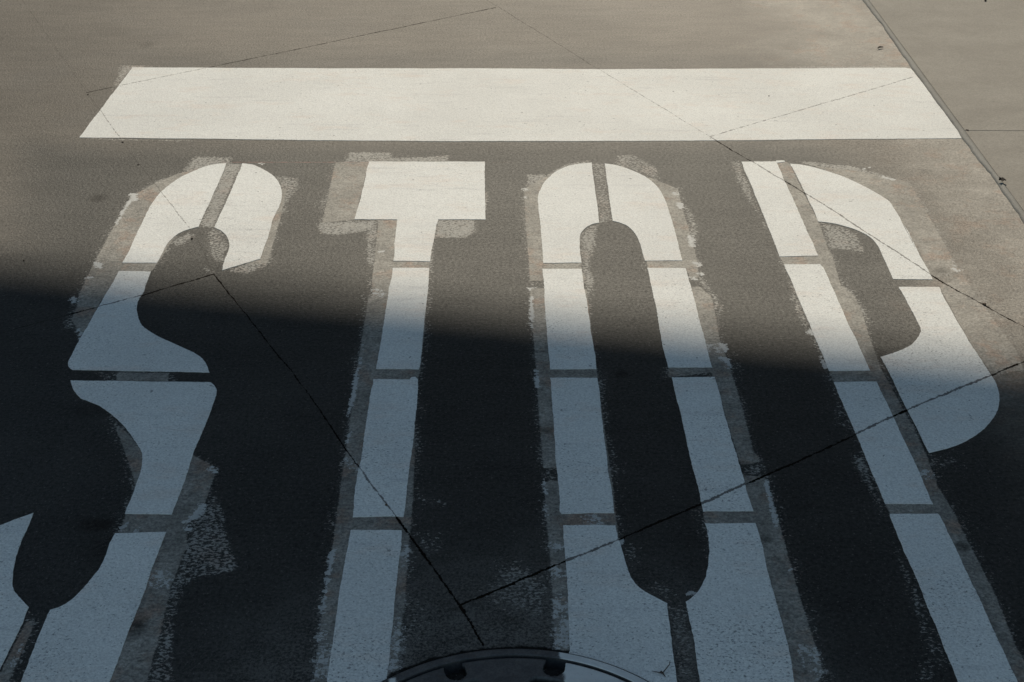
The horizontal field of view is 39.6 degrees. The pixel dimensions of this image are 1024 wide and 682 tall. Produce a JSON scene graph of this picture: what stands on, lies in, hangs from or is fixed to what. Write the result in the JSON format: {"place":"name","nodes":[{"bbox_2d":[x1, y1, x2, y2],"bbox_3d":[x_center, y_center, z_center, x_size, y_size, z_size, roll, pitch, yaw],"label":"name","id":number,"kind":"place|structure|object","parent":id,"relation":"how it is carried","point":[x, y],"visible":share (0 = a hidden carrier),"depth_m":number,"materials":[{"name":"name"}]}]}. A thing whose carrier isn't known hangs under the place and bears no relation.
{"place":"outdoors","nodes":[
{"label":"outdoors","id":0,"kind":"place"},
{"bbox_2d":[0,0,1023,681],"bbox_3d":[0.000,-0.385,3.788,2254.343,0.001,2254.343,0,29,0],"label":"road","id":1,"kind":"structure","parent":0,"point":[282,336],"depth_m":3.05,"materials":[{"name":"grey asphalt"}]},
{"bbox_2d":[0,163,281,681],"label":"painted letter","id":2,"kind":"object","parent":1,"relation":"on","point":[82,636],"visible":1,"depth_m":2.84,"materials":[{"name":"white paint"}]},
{"bbox_2d":[327,161,485,681],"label":"painted letter","id":3,"kind":"object","parent":1,"relation":"on","point":[417,200],"visible":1,"depth_m":2.85,"materials":[{"name":"white paint"}]},
{"bbox_2d":[383,649,646,681],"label":"manhole","id":4,"kind":"object","parent":1,"relation":"on","point":[515,665],"visible":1,"depth_m":2.18,"materials":[{"name":"metal"}]},
{"bbox_2d":[79,67,960,140],"bbox_3d":[0.029,-0.746,4.439,2.596,0.001,0.680,0,29,0],"label":"stop line","id":5,"kind":"object","parent":1,"relation":"on","point":[422,104],"visible":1,"depth_m":4.41,"materials":[{"name":"white paint"}]},
{"bbox_2d":[538,162,793,681],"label":"painted letter","id":6,"kind":"object","parent":1,"relation":"on","point":[618,617],"visible":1,"depth_m":2.63,"materials":[{"name":"white paint"}]},
{"bbox_2d":[742,160,1017,681],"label":"painted letter","id":7,"kind":"object","parent":1,"relation":"on","point":[944,381],"visible":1,"depth_m":2.94,"materials":[{"name":"white paint"}]},
{"bbox_2d":[862,0,1023,223],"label":"curb","id":8,"kind":"object","parent":1,"relation":"on","point":[982,160],"visible":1,"depth_m":4.32,"materials":[{"name":"grey concrete"}]},
{"bbox_2d":[869,0,1023,130],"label":"pavement","id":9,"kind":"structure","parent":0,"point":[967,56],"depth_m":4.88,"materials":[{"name":"concrete"}]},
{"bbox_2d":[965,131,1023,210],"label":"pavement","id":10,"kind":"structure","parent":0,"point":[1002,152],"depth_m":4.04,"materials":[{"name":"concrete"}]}
]}

